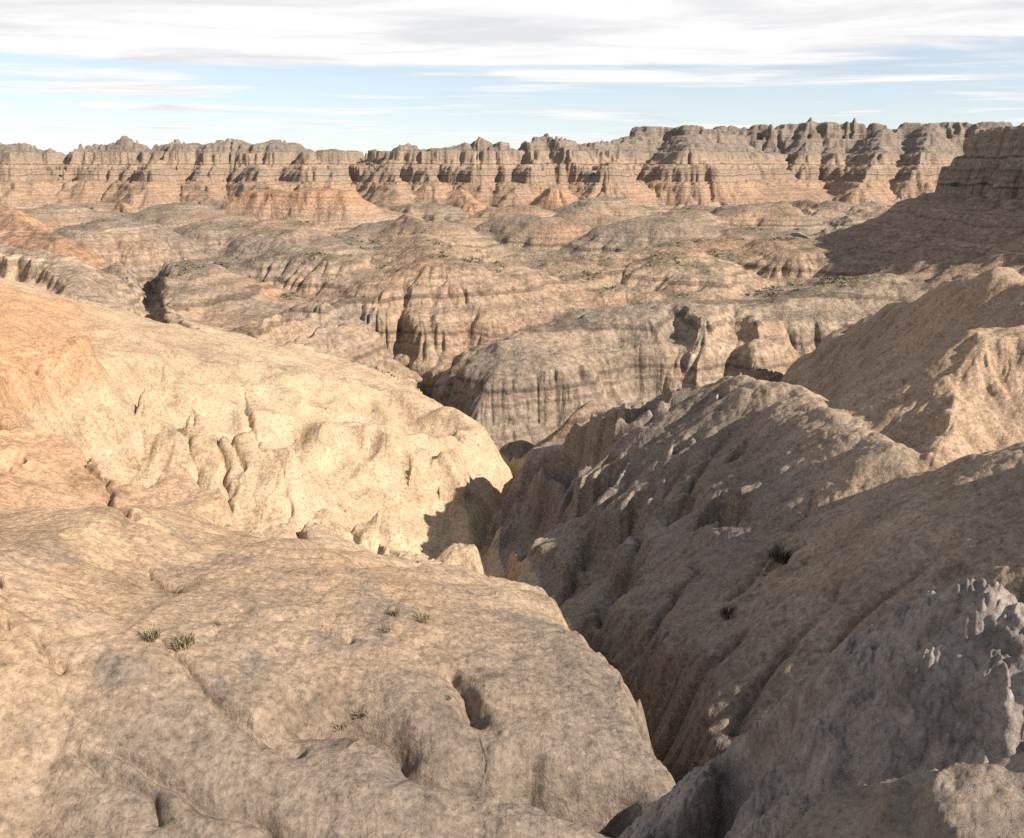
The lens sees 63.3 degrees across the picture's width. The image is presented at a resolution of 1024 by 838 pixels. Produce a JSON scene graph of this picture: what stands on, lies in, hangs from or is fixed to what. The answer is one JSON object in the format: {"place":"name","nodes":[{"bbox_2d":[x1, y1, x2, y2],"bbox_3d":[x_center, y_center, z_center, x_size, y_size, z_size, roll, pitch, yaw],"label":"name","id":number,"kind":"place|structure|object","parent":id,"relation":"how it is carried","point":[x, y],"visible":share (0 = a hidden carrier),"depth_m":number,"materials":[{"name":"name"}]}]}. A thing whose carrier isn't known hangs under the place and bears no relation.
{"place":"outdoors","nodes":[
{"label":"outdoors","id":0,"kind":"place"},
{"bbox_2d":[0,205,108,268],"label":"hill","id":1,"kind":"structure","parent":0,"point":[21,229],"depth_m":107.28,"materials":[{"name":"stone"}]},
{"bbox_2d":[0,244,194,323],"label":"hill","id":2,"kind":"structure","parent":0,"point":[79,278],"depth_m":77.23,"materials":[{"name":"stone"}]},
{"bbox_2d":[0,136,366,209],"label":"ridge","id":3,"kind":"structure","parent":0,"point":[130,172],"depth_m":296.24,"materials":[{"name":"stone"}]},
{"bbox_2d":[102,260,306,328],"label":"hill","id":4,"kind":"structure","parent":0,"point":[212,294],"depth_m":86.24,"materials":[{"name":"stone"}]},
{"bbox_2d":[0,299,515,525],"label":"hill","id":5,"kind":"structure","parent":0,"point":[388,447],"depth_m":45.52,"materials":[{"name":"stone"}]},
{"bbox_2d":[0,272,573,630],"bbox_3d":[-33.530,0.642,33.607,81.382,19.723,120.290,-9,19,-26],"label":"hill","id":6,"kind":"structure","parent":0,"point":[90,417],"depth_m":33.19,"materials":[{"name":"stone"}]},
{"bbox_2d":[216,251,423,381],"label":"hill","id":7,"kind":"structure","parent":0,"point":[351,330],"depth_m":81.02,"materials":[{"name":"stone"}]},
{"bbox_2d":[219,187,426,236],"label":"hill","id":8,"kind":"structure","parent":0,"point":[340,210],"depth_m":186.16,"materials":[{"name":"stone"}]},
{"bbox_2d":[0,506,720,837],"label":"hill","id":9,"kind":"structure","parent":0,"point":[542,723],"depth_m":11.38,"materials":[{"name":"stone"}]},
{"bbox_2d":[141,622,163,641],"bbox_3d":[-4.929,2.921,11.360,0.348,0.193,0.410,-8,19,-25],"label":"grass tuft","id":10,"kind":"object","parent":9,"relation":"on","point":[149,636],"visible":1,"depth_m":11.38,"materials":[{"name":"green plant"}]},
{"bbox_2d":[165,631,195,650],"bbox_3d":[-4.521,3.015,11.382,0.481,0.157,0.483,-12,20,-34],"label":"grass tuft","id":11,"kind":"object","parent":9,"relation":"on","point":[183,638],"visible":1,"depth_m":11.39,"materials":[{"name":"green plant"}]},
{"bbox_2d":[333,720,350,730],"bbox_3d":[-2.379,4.204,11.479,0.290,0.098,0.292,13,21,37],"label":"grass tuft","id":12,"kind":"object","parent":9,"relation":"on","point":[342,725],"visible":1,"depth_m":11.44,"materials":[{"name":"plant"}]},
{"bbox_2d":[376,625,391,633],"bbox_3d":[-2.039,3.333,13.215,0.246,0.090,0.272,-15,23,-41],"label":"grass tuft","id":13,"kind":"object","parent":9,"relation":"on","point":[385,629],"visible":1,"depth_m":13.22,"materials":[{"name":"plant"}]},
{"bbox_2d":[387,607,399,616],"bbox_3d":[-1.984,3.211,13.900,0.259,0.131,0.277,0,17,0],"label":"grass tuft","id":14,"kind":"object","parent":9,"relation":"on","point":[393,612],"visible":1,"depth_m":13.89,"materials":[{"name":"green plant"}]},
{"bbox_2d":[412,610,429,623],"bbox_3d":[-1.492,3.304,13.844,0.360,0.183,0.342,8,19,24],"label":"grass tuft","id":15,"kind":"object","parent":9,"relation":"on","point":[421,617],"visible":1,"depth_m":13.89,"materials":[{"name":"plant"}]},
{"bbox_2d":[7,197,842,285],"bbox_3d":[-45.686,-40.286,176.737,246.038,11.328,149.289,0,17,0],"label":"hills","id":16,"kind":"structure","parent":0,"point":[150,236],"depth_m":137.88,"materials":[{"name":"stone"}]},
{"bbox_2d":[305,232,593,397],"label":"hill","id":17,"kind":"structure","parent":0,"point":[439,310],"depth_m":86.69,"materials":[{"name":"stone"}]},
{"bbox_2d":[3,197,912,268],"bbox_3d":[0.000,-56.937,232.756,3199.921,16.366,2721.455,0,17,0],"label":"ground","id":18,"kind":"structure","parent":0,"point":[836,215],"depth_m":212.64,"materials":[{"name":"beige stone"}]},
{"bbox_2d":[44,188,986,299],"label":"scrub","id":19,"kind":"object","parent":18,"relation":"on","point":[495,262],"visible":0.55,"depth_m":102.86,"materials":[{"name":"green plant"}]},
{"bbox_2d":[349,127,662,208],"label":"ridge","id":20,"kind":"structure","parent":0,"point":[500,173],"depth_m":276.68,"materials":[{"name":"stone"}]},
{"bbox_2d":[0,0,1023,156],"label":"sky","id":21,"kind":"structure","parent":0,"point":[363,76],"materials":[{"name":"white"}]},
{"bbox_2d":[445,187,584,216],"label":"hill","id":22,"kind":"structure","parent":0,"point":[550,198],"depth_m":233.52,"materials":[{"name":"stone"}]},
{"bbox_2d":[409,301,705,461],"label":"hill","id":23,"kind":"structure","parent":0,"point":[519,393],"depth_m":65.52,"materials":[{"name":"stone"}]},
{"bbox_2d":[520,400,607,458],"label":"hill","id":24,"kind":"structure","parent":0,"point":[581,415],"depth_m":54.18,"materials":[{"name":"stone"}]},
{"bbox_2d":[534,246,775,307],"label":"hill","id":25,"kind":"structure","parent":0,"point":[630,276],"depth_m":101.08,"materials":[{"name":"stone"}]},
{"bbox_2d":[582,222,736,262],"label":"hill","id":26,"kind":"structure","parent":0,"point":[724,253],"depth_m":130.58,"materials":[{"name":"stone"}]},
{"bbox_2d":[662,300,798,393],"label":"hill","id":27,"kind":"structure","parent":0,"point":[722,338],"depth_m":69.58,"materials":[{"name":"stone"}]},
{"bbox_2d":[629,125,836,205],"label":"ridge","id":28,"kind":"structure","parent":0,"point":[687,165],"depth_m":291.27,"materials":[{"name":"stone"}]},
{"bbox_2d":[549,273,920,356],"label":"hill","id":29,"kind":"structure","parent":0,"point":[813,315],"depth_m":84.57,"materials":[{"name":"stone"}]},
{"bbox_2d":[500,375,1023,754],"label":"hill","id":30,"kind":"structure","parent":0,"point":[640,533],"depth_m":22.24,"materials":[{"name":"stone"}]},
{"bbox_2d":[718,604,737,619],"bbox_3d":[4.706,4.160,18.036,0.562,0.270,0.585,0,17,0],"label":"shrub","id":31,"kind":"object","parent":30,"relation":"on","point":[726,614],"visible":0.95,"depth_m":18.07,"materials":[{"name":"green plant"}]},
{"bbox_2d":[760,541,790,563],"bbox_3d":[6.306,3.105,19.377,1.104,0.357,1.013,0,17,0],"label":"shrub","id":32,"kind":"object","parent":30,"relation":"on","point":[779,555],"visible":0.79,"depth_m":19.36,"materials":[{"name":"green plant"}]},
{"bbox_2d":[616,578,1023,837],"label":"spur","id":33,"kind":"structure","parent":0,"point":[927,681],"depth_m":3.02,"materials":[{"name":"stone"}]},
{"bbox_2d":[713,117,1023,204],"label":"ridge","id":34,"kind":"structure","parent":0,"point":[853,161],"depth_m":340.53,"materials":[{"name":"stone"}]},
{"bbox_2d":[781,752,1023,837],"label":"ground","id":35,"kind":"structure","parent":0,"point":[966,800],"depth_m":1.87,"materials":[{"name":"rock"}]},
{"bbox_2d":[781,267,1023,400],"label":"hill","id":36,"kind":"structure","parent":0,"point":[838,363],"depth_m":42.09,"materials":[{"name":"stone"}]},
{"bbox_2d":[806,125,1023,296],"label":"mesa","id":37,"kind":"structure","parent":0,"point":[944,231],"depth_m":104.37,"materials":[{"name":"stone"}]},
{"bbox_2d":[951,179,958,186],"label":"bush","id":38,"kind":"object","parent":37,"relation":"on","point":[953,184],"visible":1,"depth_m":119.20,"materials":[{"name":"green plant"}]},
{"bbox_2d":[832,325,1023,470],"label":"hill","id":39,"kind":"structure","parent":0,"point":[944,403],"depth_m":25.49,"materials":[{"name":"stone"}]}
]}

